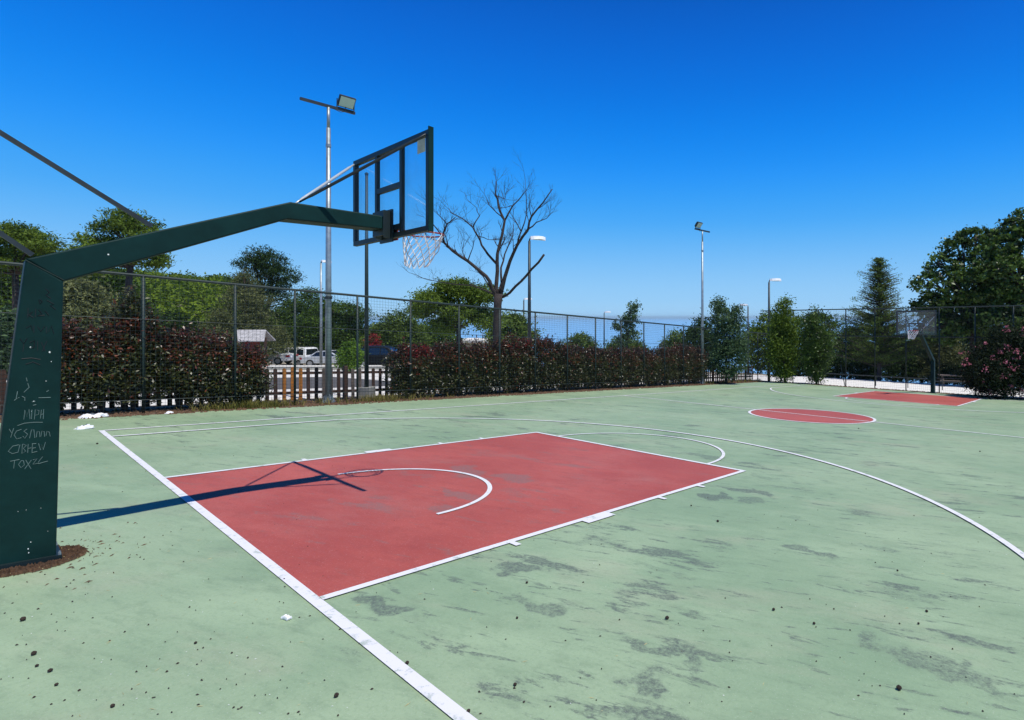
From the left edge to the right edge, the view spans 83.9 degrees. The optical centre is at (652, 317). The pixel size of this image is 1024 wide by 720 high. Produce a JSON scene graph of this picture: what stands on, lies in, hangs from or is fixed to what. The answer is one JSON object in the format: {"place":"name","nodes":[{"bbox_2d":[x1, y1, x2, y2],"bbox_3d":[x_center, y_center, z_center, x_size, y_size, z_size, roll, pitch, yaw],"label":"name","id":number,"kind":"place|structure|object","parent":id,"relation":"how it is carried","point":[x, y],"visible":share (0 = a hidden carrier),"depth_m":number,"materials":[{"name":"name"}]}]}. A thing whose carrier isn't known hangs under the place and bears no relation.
{"place":"outdoors","nodes":[
{"label":"outdoors","id":0,"kind":"place"},
{"bbox_2d":[6,377,389,394],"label":"road","id":1,"kind":"structure","parent":0,"point":[279,383],"depth_m":22.89,"materials":[{"name":"asphalt"}]},
{"bbox_2d":[6,370,711,381],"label":"pavement","id":2,"kind":"structure","parent":0,"point":[341,375],"depth_m":28.04,"materials":[{"name":"concrete"}]},
{"bbox_2d":[266,365,488,370],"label":"wall","id":3,"kind":"structure","parent":2,"relation":"on","point":[303,367],"depth_m":31.78,"materials":[{"name":"grey concrete"}]},
{"bbox_2d":[0,380,774,422],"bbox_3d":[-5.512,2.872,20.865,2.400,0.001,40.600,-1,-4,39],"label":"soil verge","id":4,"kind":"structure","parent":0,"point":[129,407],"depth_m":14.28,"materials":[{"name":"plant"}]},
{"bbox_2d":[10,316,101,409],"bbox_3d":[-12.690,1.005,11.791,1.314,2.294,1.464,0,0,39],"label":"photinia bush","id":5,"kind":"object","parent":4,"relation":"on","point":[69,364],"visible":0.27,"depth_m":11.74,"materials":[{"name":"green plant"}]},
{"bbox_2d":[78,413,108,418],"bbox_3d":[-11.854,2.070,11.660,0.369,0.094,0.472,0,0,25],"label":"plastic bag","id":6,"kind":"object","parent":4,"relation":"on","point":[94,415],"visible":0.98,"depth_m":11.59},
{"bbox_2d":[60,314,140,412],"bbox_3d":[-12.303,1.065,12.371,1.449,2.266,1.387,0,0,-17],"label":"photinia bush","id":7,"kind":"object","parent":4,"relation":"on","point":[102,391],"visible":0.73,"depth_m":12.12,"materials":[{"name":"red plant"}]},
{"bbox_2d":[93,281,172,410],"bbox_3d":[-11.996,0.689,12.697,1.448,3.083,1.448,0,0,8],"label":"photinia bush","id":8,"kind":"object","parent":4,"relation":"on","point":[127,307],"visible":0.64,"depth_m":12.57,"materials":[{"name":"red plant"}]},
{"bbox_2d":[148,322,213,408],"bbox_3d":[-11.432,1.194,13.268,1.422,2.179,1.389,0,0,-24],"label":"photinia bush","id":9,"kind":"object","parent":4,"relation":"on","point":[186,357],"visible":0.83,"depth_m":13.19,"materials":[{"name":"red plant"}]},
{"bbox_2d":[0,366,398,412],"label":"picket fence","id":10,"kind":"object","parent":4,"relation":"on","point":[345,372],"visible":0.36,"depth_m":15.81,"materials":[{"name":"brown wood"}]},
{"bbox_2d":[181,327,246,407],"bbox_3d":[-11.076,1.287,13.847,1.372,2.080,1.444,0,0,39],"label":"photinia bush","id":11,"kind":"object","parent":4,"relation":"on","point":[214,388],"visible":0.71,"depth_m":13.65,"materials":[{"name":"green plant"}]},
{"bbox_2d":[221,339,277,403],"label":"photinia bush","id":12,"kind":"object","parent":4,"relation":"on","point":[258,380],"visible":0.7,"depth_m":14.22,"materials":[{"name":"green plant"}]},
{"bbox_2d":[300,94,355,402],"bbox_3d":[-9.270,-2.002,15.730,0.402,8.892,1.440,0,0,39],"label":"floodlight pole","id":13,"kind":"object","parent":4,"relation":"on","point":[345,101],"visible":0.91,"depth_m":15.70,"materials":[{"name":"metal"}]},
{"bbox_2d":[358,172,374,398],"bbox_3d":[-8.954,-0.946,17.200,0.380,7.170,0.380,0,0,0],"label":"slender pole","id":14,"kind":"object","parent":4,"relation":"on","point":[366,387],"visible":0.84,"depth_m":17.16,"materials":[{"name":"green metal"}]},
{"bbox_2d":[0,261,767,414],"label":"fence","id":15,"kind":"object","parent":4,"relation":"on","point":[142,340],"visible":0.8,"depth_m":15.19,"materials":[{"name":"metal"}]},
{"bbox_2d":[379,336,447,398],"bbox_3d":[-7.711,1.647,17.992,1.397,2.058,2.268,0,0,39],"label":"photinia bush","id":16,"kind":"object","parent":4,"relation":"on","point":[403,374],"visible":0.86,"depth_m":17.66,"materials":[{"name":"green plant"}]},
{"bbox_2d":[425,337,480,396],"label":"photinia bush","id":17,"kind":"object","parent":4,"relation":"on","point":[450,370],"visible":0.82,"depth_m":18.75,"materials":[{"name":"green plant"}]},
{"bbox_2d":[176,378,759,411],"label":"dry grass","id":18,"kind":"structure","parent":4,"relation":"on","point":[257,403],"depth_m":14.42,"materials":[{"name":"plant"}]},
{"bbox_2d":[400,152,560,347],"bbox_3d":[-7.337,-1.643,20.710,8.099,9.566,4.203,0,0,15],"label":"dead tree","id":19,"kind":"object","parent":4,"relation":"on","point":[497,293],"visible":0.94,"depth_m":20.76,"materials":[{"name":"wood"}]},
{"bbox_2d":[464,332,511,393],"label":"photinia bush","id":20,"kind":"object","parent":4,"relation":"on","point":[492,375],"visible":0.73,"depth_m":19.85,"materials":[{"name":"green plant"}]},
{"bbox_2d":[493,333,538,393],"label":"photinia bush","id":21,"kind":"object","parent":4,"relation":"on","point":[516,371],"visible":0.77,"depth_m":20.88,"materials":[{"name":"green plant"}]},
{"bbox_2d":[527,332,565,391],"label":"photinia bush","id":22,"kind":"object","parent":4,"relation":"on","point":[540,360],"visible":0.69,"depth_m":21.92,"materials":[{"name":"green plant"}]},
{"bbox_2d":[551,340,587,389],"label":"photinia bush","id":23,"kind":"object","parent":4,"relation":"on","point":[575,373],"visible":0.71,"depth_m":23.02,"materials":[{"name":"green plant"}]},
{"bbox_2d":[575,342,609,388],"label":"photinia bush","id":24,"kind":"object","parent":4,"relation":"on","point":[589,382],"visible":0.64,"depth_m":24.02,"materials":[{"name":"green plant"}]},
{"bbox_2d":[597,345,631,387],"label":"photinia bush","id":25,"kind":"object","parent":4,"relation":"on","point":[614,376],"visible":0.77,"depth_m":25.09,"materials":[{"name":"green plant"}]},
{"bbox_2d":[619,346,647,386],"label":"photinia bush","id":26,"kind":"object","parent":4,"relation":"on","point":[632,358],"visible":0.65,"depth_m":26.10,"materials":[{"name":"green plant"}]},
{"bbox_2d":[635,346,664,385],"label":"photinia bush","id":27,"kind":"object","parent":4,"relation":"on","point":[651,376],"visible":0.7,"depth_m":27.15,"materials":[{"name":"green plant"}]},
{"bbox_2d":[653,342,678,384],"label":"photinia bush","id":28,"kind":"object","parent":4,"relation":"on","point":[671,358],"visible":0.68,"depth_m":28.20,"materials":[{"name":"green plant"}]},
{"bbox_2d":[671,341,695,384],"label":"photinia bush","id":29,"kind":"object","parent":4,"relation":"on","point":[679,348],"visible":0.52,"depth_m":29.25,"materials":[{"name":"green plant"}]},
{"bbox_2d":[640,365,752,384],"bbox_3d":[2.826,3.277,31.951,0.169,1.721,11.986,0,0,39],"label":"picket fence","id":30,"kind":"object","parent":4,"relation":"on","point":[739,378],"visible":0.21,"depth_m":35.08,"materials":[{"name":"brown wood"}]},
{"bbox_2d":[687,343,709,383],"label":"photinia bush","id":31,"kind":"object","parent":4,"relation":"on","point":[699,371],"visible":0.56,"depth_m":30.27,"materials":[{"name":"green plant"}]},
{"bbox_2d":[695,222,709,383],"bbox_3d":[2.769,-0.766,30.608,0.379,8.942,1.440,0,0,39],"label":"floodlight pole","id":32,"kind":"object","parent":4,"relation":"on","point":[698,225],"visible":0.81,"depth_m":30.57,"materials":[{"name":"metal"}]},
{"bbox_2d":[705,293,755,383],"bbox_3d":[4.290,1.294,31.287,2.865,5.389,2.699,0,0,-33],"label":"shrub","id":33,"kind":"object","parent":4,"relation":"on","point":[728,328],"visible":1,"depth_m":30.88,"materials":[{"name":"green plant"}]},
{"bbox_2d":[768,278,780,380],"bbox_3d":[8.018,0.863,36.363,0.910,6.870,0.380,0,0,-10],"label":"street lamp","id":34,"kind":"object","parent":4,"relation":"on","point":[775,279],"visible":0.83,"depth_m":36.24,"materials":[{"name":"metal"}]},
{"bbox_2d":[63,378,740,408],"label":"pavement","id":35,"kind":"structure","parent":0,"point":[271,397],"depth_m":17.21,"materials":[{"name":"concrete"}]},
{"bbox_2d":[528,236,545,338],"bbox_3d":[-5.765,-0.355,27.209,0.910,7.320,0.380,0,0,-35],"label":"street lamp","id":36,"kind":"object","parent":35,"relation":"on","point":[541,238],"visible":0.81,"depth_m":26.95,"materials":[{"name":"metal"}]},
{"bbox_2d":[153,300,770,375],"bbox_3d":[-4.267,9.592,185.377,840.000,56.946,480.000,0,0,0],"label":"ground","id":37,"kind":"structure","parent":0,"point":[394,364],"depth_m":62.04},
{"bbox_2d":[0,305,16,378],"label":"bush","id":38,"kind":"object","parent":37,"relation":"on","point":[6,328],"visible":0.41,"depth_m":19.60,"materials":[{"name":"green plant"}]},
{"bbox_2d":[0,249,23,313],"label":"tree","id":39,"kind":"object","parent":37,"relation":"on","point":[6,291],"visible":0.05,"depth_m":44.46,"materials":[{"name":"green plant"}]},
{"bbox_2d":[0,218,68,312],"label":"tree","id":40,"kind":"object","parent":37,"relation":"on","point":[34,240],"visible":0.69,"depth_m":32.78,"materials":[{"name":"green plant"}]},
{"bbox_2d":[62,276,123,336],"bbox_3d":[-25.131,0.325,24.066,3.996,4.570,3.671,0,0,0],"label":"tree","id":41,"kind":"object","parent":37,"relation":"on","point":[96,298],"visible":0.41,"depth_m":23.63,"materials":[{"name":"green plant"}]},
{"bbox_2d":[58,205,175,312],"bbox_3d":[-29.969,-1.769,31.064,5.693,9.271,4.566,0,0,-29],"label":"tree","id":42,"kind":"object","parent":37,"relation":"on","point":[126,225],"visible":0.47,"depth_m":30.71,"materials":[{"name":"green plant"}]},
{"bbox_2d":[75,266,175,337],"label":"tree","id":43,"kind":"object","parent":37,"relation":"on","point":[107,279],"visible":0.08,"depth_m":47.52,"materials":[{"name":"green plant"}]},
{"bbox_2d":[0,259,287,327],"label":"forest","id":44,"kind":"object","parent":37,"relation":"on","point":[168,298],"visible":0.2,"depth_m":93.94,"materials":[{"name":"green plant"}]},
{"bbox_2d":[152,309,214,336],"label":"tree","id":45,"kind":"object","parent":37,"relation":"on","point":[171,316],"visible":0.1,"depth_m":54.52,"materials":[{"name":"green plant"}]},
{"bbox_2d":[193,267,303,359],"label":"tree","id":46,"kind":"object","parent":37,"relation":"on","point":[219,322],"visible":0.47,"depth_m":47.49,"materials":[{"name":"green plant"}]},
{"bbox_2d":[237,330,274,360],"bbox_3d":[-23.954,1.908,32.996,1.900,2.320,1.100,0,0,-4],"label":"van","id":47,"kind":"object","parent":37,"relation":"on","point":[264,337],"visible":0.4,"depth_m":32.85,"materials":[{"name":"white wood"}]},
{"bbox_2d":[219,243,306,346],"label":"tree","id":48,"kind":"object","parent":37,"relation":"on","point":[269,272],"visible":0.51,"depth_m":61.40,"materials":[{"name":"green plant"}]},
{"bbox_2d":[262,349,298,364],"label":"parked car","id":49,"kind":"object","parent":37,"relation":"on","point":[282,358],"visible":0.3,"depth_m":49.32,"materials":[{"name":"silver metal"}]},
{"bbox_2d":[269,347,317,364],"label":"parked car","id":50,"kind":"object","parent":37,"relation":"on","point":[306,351],"visible":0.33,"depth_m":52.06,"materials":[{"name":"white metal"}]},
{"bbox_2d":[267,286,333,348],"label":"tree","id":51,"kind":"object","parent":37,"relation":"on","point":[299,303],"visible":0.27,"depth_m":58.95,"materials":[{"name":"green plant"}]},
{"bbox_2d":[299,350,338,364],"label":"parked car","id":52,"kind":"object","parent":37,"relation":"on","point":[311,361],"visible":0.3,"depth_m":49.06,"materials":[{"name":"silver metal"}]},
{"bbox_2d":[319,260,331,364],"bbox_3d":[-22.834,-0.287,38.352,0.380,7.420,0.910,0,0,15],"label":"street lamp","id":53,"kind":"object","parent":37,"relation":"on","point":[321,348],"visible":0.79,"depth_m":37.95,"materials":[{"name":"metal"}]},
{"bbox_2d":[288,296,378,363],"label":"tree","id":54,"kind":"object","parent":37,"relation":"on","point":[348,318],"visible":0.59,"depth_m":56.78,"materials":[{"name":"green plant"}]},
{"bbox_2d":[313,325,384,349],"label":"tree","id":55,"kind":"object","parent":37,"relation":"on","point":[348,337],"visible":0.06,"depth_m":58.26,"materials":[{"name":"green plant"}]},
{"bbox_2d":[332,337,370,370],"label":"bush","id":56,"kind":"object","parent":37,"relation":"on","point":[346,355],"visible":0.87,"depth_m":30.78,"materials":[{"name":"green plant"}]},
{"bbox_2d":[362,332,381,345],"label":"bush","id":57,"kind":"object","parent":37,"relation":"on","point":[373,342],"visible":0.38,"depth_m":48.99,"materials":[{"name":"red plant"}]},
{"bbox_2d":[359,346,397,364],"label":"parked car","id":58,"kind":"object","parent":37,"relation":"on","point":[376,355],"visible":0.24,"depth_m":45.13,"materials":[{"name":"blue metal"}]},
{"bbox_2d":[349,304,435,364],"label":"tree","id":59,"kind":"object","parent":37,"relation":"on","point":[396,319],"visible":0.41,"depth_m":54.93,"materials":[{"name":"green plant"}]},
{"bbox_2d":[391,315,468,359],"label":"tree","id":60,"kind":"object","parent":37,"relation":"on","point":[442,337],"visible":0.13,"depth_m":59.05,"materials":[{"name":"green plant"}]},
{"bbox_2d":[396,274,510,362],"bbox_3d":[-9.716,0.547,27.252,5.593,5.494,3.876,0,0,0],"label":"tree","id":61,"kind":"object","parent":37,"relation":"on","point":[449,293],"visible":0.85,"depth_m":26.57,"materials":[{"name":"green plant"}]},
{"bbox_2d":[450,338,506,357],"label":"building","id":62,"kind":"structure","parent":37,"relation":"on","point":[474,341],"depth_m":61.62,"materials":[{"name":"paint"}]},
{"bbox_2d":[481,311,545,348],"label":"tree","id":63,"kind":"object","parent":37,"relation":"on","point":[515,318],"visible":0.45,"depth_m":41.34,"materials":[{"name":"green plant"}]},
{"bbox_2d":[556,331,601,351],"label":"tree","id":64,"kind":"object","parent":37,"relation":"on","point":[582,338],"visible":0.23,"depth_m":61.51,"materials":[{"name":"green plant"}]},
{"bbox_2d":[610,299,642,348],"bbox_3d":[-1.404,1.325,30.029,1.889,4.816,1.444,0,0,0],"label":"tree","id":65,"kind":"object","parent":37,"relation":"on","point":[631,314],"visible":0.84,"depth_m":29.88,"materials":[{"name":"green plant"}]},
{"bbox_2d":[600,332,653,354],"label":"tree","id":66,"kind":"object","parent":37,"relation":"on","point":[634,344],"visible":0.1,"depth_m":57.41,"materials":[{"name":"green plant"}]},
{"bbox_2d":[656,327,685,354],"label":"tree","id":67,"kind":"object","parent":37,"relation":"on","point":[668,342],"visible":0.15,"depth_m":49.63,"materials":[{"name":"green plant"}]},
{"bbox_2d":[675,313,723,373],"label":"tree","id":68,"kind":"object","parent":37,"relation":"on","point":[690,337],"visible":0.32,"depth_m":41.53,"materials":[{"name":"green plant"}]},
{"bbox_2d":[739,304,748,374],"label":"street lamp","id":69,"kind":"object","parent":37,"relation":"on","point":[747,332],"visible":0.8,"depth_m":52.45,"materials":[{"name":"metal"}]},
{"bbox_2d":[739,309,802,374],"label":"tree","id":70,"kind":"object","parent":37,"relation":"on","point":[759,327],"visible":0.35,"depth_m":57.12,"materials":[{"name":"green plant"}]},
{"bbox_2d":[786,353,809,376],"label":"bush","id":71,"kind":"object","parent":37,"relation":"on","point":[805,375],"visible":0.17,"depth_m":49.34,"materials":[{"name":"green plant"}]},
{"bbox_2d":[789,307,849,358],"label":"tree","id":72,"kind":"object","parent":37,"relation":"on","point":[831,321],"visible":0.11,"depth_m":65.31,"materials":[{"name":"green plant"}]},
{"bbox_2d":[822,351,850,377],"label":"bush","id":73,"kind":"object","parent":37,"relation":"on","point":[838,362],"visible":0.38,"depth_m":46.31,"materials":[{"name":"green plant"}]},
{"bbox_2d":[830,325,870,363],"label":"tree","id":74,"kind":"object","parent":37,"relation":"on","point":[839,344],"visible":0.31,"depth_m":51.19,"materials":[{"name":"green plant"}]},
{"bbox_2d":[844,357,890,379],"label":"bush","id":75,"kind":"object","parent":37,"relation":"on","point":[857,370],"visible":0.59,"depth_m":45.37,"materials":[{"name":"green plant"}]},
{"bbox_2d":[821,257,946,380],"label":"conifer","id":76,"kind":"object","parent":37,"relation":"on","point":[881,297],"visible":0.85,"depth_m":42.49,"materials":[{"name":"green plant"}]},
{"bbox_2d":[882,353,924,381],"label":"bush","id":77,"kind":"object","parent":37,"relation":"on","point":[894,370],"visible":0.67,"depth_m":45.45,"materials":[{"name":"green plant"}]},
{"bbox_2d":[908,308,969,384],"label":"tree","id":78,"kind":"object","parent":37,"relation":"on","point":[948,351],"visible":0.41,"depth_m":44.82,"materials":[{"name":"green plant"}]},
{"bbox_2d":[923,355,964,384],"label":"bush","id":79,"kind":"object","parent":37,"relation":"on","point":[951,366],"visible":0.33,"depth_m":44.36,"materials":[{"name":"green plant"}]},
{"bbox_2d":[900,222,1023,384],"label":"tree","id":80,"kind":"object","parent":37,"relation":"on","point":[955,282],"visible":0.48,"depth_m":39.39,"materials":[{"name":"green plant"}]},
{"bbox_2d":[966,207,1023,336],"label":"tree","id":81,"kind":"object","parent":37,"relation":"on","point":[1007,290],"visible":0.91,"depth_m":36.40,"materials":[{"name":"green plant"}]},
{"bbox_2d":[0,382,1023,719],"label":"court","id":82,"kind":"object","parent":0,"point":[808,546],"visible":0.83,"depth_m":4.14,"materials":[{"name":"green paint"}]},
{"bbox_2d":[0,544,88,577],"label":"needle litter","id":83,"kind":"object","parent":82,"relation":"on","point":[73,552],"visible":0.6,"depth_m":4.27,"materials":[{"name":"brown plant"}]},
{"bbox_2d":[4,522,144,589],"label":"needle litter","id":84,"kind":"object","parent":82,"relation":"on","point":[89,555],"visible":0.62,"depth_m":4.46,"materials":[{"name":"brown plant"}]},
{"bbox_2d":[0,126,444,569],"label":"basketball hoop","id":85,"kind":"object","parent":82,"relation":"on","point":[29,442],"visible":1,"depth_m":4.34,"materials":[{"name":"paint"}]},
{"bbox_2d":[112,385,774,429],"bbox_3d":[4.721,2.938,16.495,15.145,0.001,28.584,-1,-4,39],"label":"court line","id":86,"kind":"object","parent":82,"relation":"on","point":[387,411],"visible":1,"depth_m":13.83,"materials":[{"name":"white paint"}]},
{"bbox_2d":[166,433,736,597],"bbox_3d":[-2.408,2.196,7.679,4.900,0.001,5.930,-1,-4,39],"label":"key paint","id":87,"kind":"object","parent":82,"relation":"on","point":[347,530],"visible":1,"depth_m":6.47,"materials":[{"name":"paint"}]},
{"bbox_2d":[166,432,745,599],"bbox_3d":[-2.375,2.192,7.720,5.200,0.001,5.964,-1,-4,39],"label":"court line","id":88,"kind":"object","parent":82,"relation":"on","point":[597,516],"visible":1,"depth_m":5.87,"materials":[{"name":"white paint"}]},
{"bbox_2d":[0,445,1014,715],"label":"seed litter","id":89,"kind":"object","parent":82,"relation":"on","point":[358,643],"visible":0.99,"depth_m":3.20,"materials":[{"name":"plant"}]},
{"bbox_2d":[99,385,1023,719],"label":"court line","id":90,"kind":"object","parent":82,"relation":"on","point":[433,693],"visible":1,"depth_m":3.65,"materials":[{"name":"white paint"}]},
{"bbox_2d":[117,418,1023,557],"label":"court line","id":91,"kind":"object","parent":82,"relation":"on","point":[1009,545],"visible":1,"depth_m":8.03,"materials":[{"name":"white paint"}]},
{"bbox_2d":[339,397,938,513],"bbox_3d":[3.342,2.791,14.800,3.654,0.001,21.075,-1,-4,39],"label":"court line","id":92,"kind":"object","parent":82,"relation":"on","point":[489,485],"visible":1,"depth_m":7.67,"materials":[{"name":"white paint"}]},
{"bbox_2d":[751,409,872,422],"bbox_3d":[4.720,2.944,16.505,3.520,0.001,3.520,-1,-4,39],"label":"circle paint","id":93,"kind":"object","parent":82,"relation":"on","point":[800,416],"visible":1,"depth_m":16.35,"materials":[{"name":"paint"}]},
{"bbox_2d":[748,408,875,423],"bbox_3d":[4.720,2.938,16.506,3.680,0.001,3.680,-1,-4,39],"label":"court line","id":94,"kind":"object","parent":82,"relation":"on","point":[874,419],"visible":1,"depth_m":15.96,"materials":[{"name":"white paint"}]},
{"bbox_2d":[632,396,1023,437],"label":"court line","id":95,"kind":"object","parent":82,"relation":"on","point":[841,418],"visible":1,"depth_m":15.90,"materials":[{"name":"white paint"}]},
{"bbox_2d":[838,391,979,405],"bbox_3d":[11.848,3.692,25.332,4.900,0.001,5.930,-1,-4,39],"label":"key paint","id":96,"kind":"object","parent":82,"relation":"on","point":[923,398],"visible":1,"depth_m":25.04,"materials":[{"name":"paint"}]},
{"bbox_2d":[896,310,936,393],"bbox_3d":[13.531,1.850,27.561,1.800,4.386,4.285,0,0,39],"label":"basketball hoop","id":97,"kind":"object","parent":82,"relation":"on","point":[916,332],"visible":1,"depth_m":26.96,"materials":[{"name":"paint"}]},
{"bbox_2d":[0,0,1023,317],"label":"sky","id":98,"kind":"structure","parent":0,"point":[812,141],"materials":[{"name":"blue"}]},
{"bbox_2d":[336,318,1022,387],"bbox_3d":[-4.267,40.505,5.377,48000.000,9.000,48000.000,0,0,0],"label":"sea","id":99,"kind":"structure","parent":0,"point":[577,325],"depth_m":1936.32,"materials":[{"name":"blue liquid"}]},
{"bbox_2d":[709,375,1023,397],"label":"gravel yard","id":100,"kind":"structure","parent":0,"point":[954,389],"depth_m":36.27,"materials":[{"name":"gravel"}]},
{"bbox_2d":[825,373,1019,393],"bbox_3d":[16.575,4.004,32.857,14.100,0.816,0.160,0,0,39],"label":"railing","id":101,"kind":"object","parent":100,"relation":"on","point":[942,381],"visible":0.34,"depth_m":33.90,"materials":[{"name":"metal"}]},
{"bbox_2d":[938,374,963,385],"bbox_3d":[20.204,4.280,37.000,1.800,0.785,1.760,0,0,20],"label":"picnic table","id":102,"kind":"object","parent":100,"relation":"on","point":[942,375],"visible":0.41,"depth_m":36.92,"materials":[{"name":"grey wood"}]},
{"bbox_2d":[948,318,1023,398],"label":"oleander bush","id":103,"kind":"object","parent":100,"relation":"on","point":[1003,355],"visible":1,"depth_m":26.25,"materials":[{"name":"green plant"}]},
{"bbox_2d":[800,383,1019,398],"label":"soil verge","id":104,"kind":"structure","parent":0,"point":[884,389],"depth_m":31.06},
{"bbox_2d":[756,294,806,382],"bbox_3d":[8.162,1.369,34.479,3.123,5.907,2.906,0,0,0],"label":"shrub","id":105,"kind":"object","parent":104,"relation":"on","point":[784,333],"visible":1,"depth_m":34.27,"materials":[{"name":"green plant"}]},
{"bbox_2d":[792,305,844,384],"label":"shrub","id":106,"kind":"object","parent":104,"relation":"on","point":[816,348],"visible":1,"depth_m":33.70,"materials":[{"name":"green plant"}]},
{"bbox_2d":[760,305,1023,396],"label":"fence","id":107,"kind":"object","parent":104,"relation":"on","point":[906,336],"visible":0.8,"depth_m":30.67,"materials":[{"name":"metal"}]},
{"bbox_2d":[772,381,1020,398],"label":"leaf litter","id":108,"kind":"object","parent":104,"relation":"on","point":[895,389],"visible":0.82,"depth_m":30.72,"materials":[{"name":"plant"}]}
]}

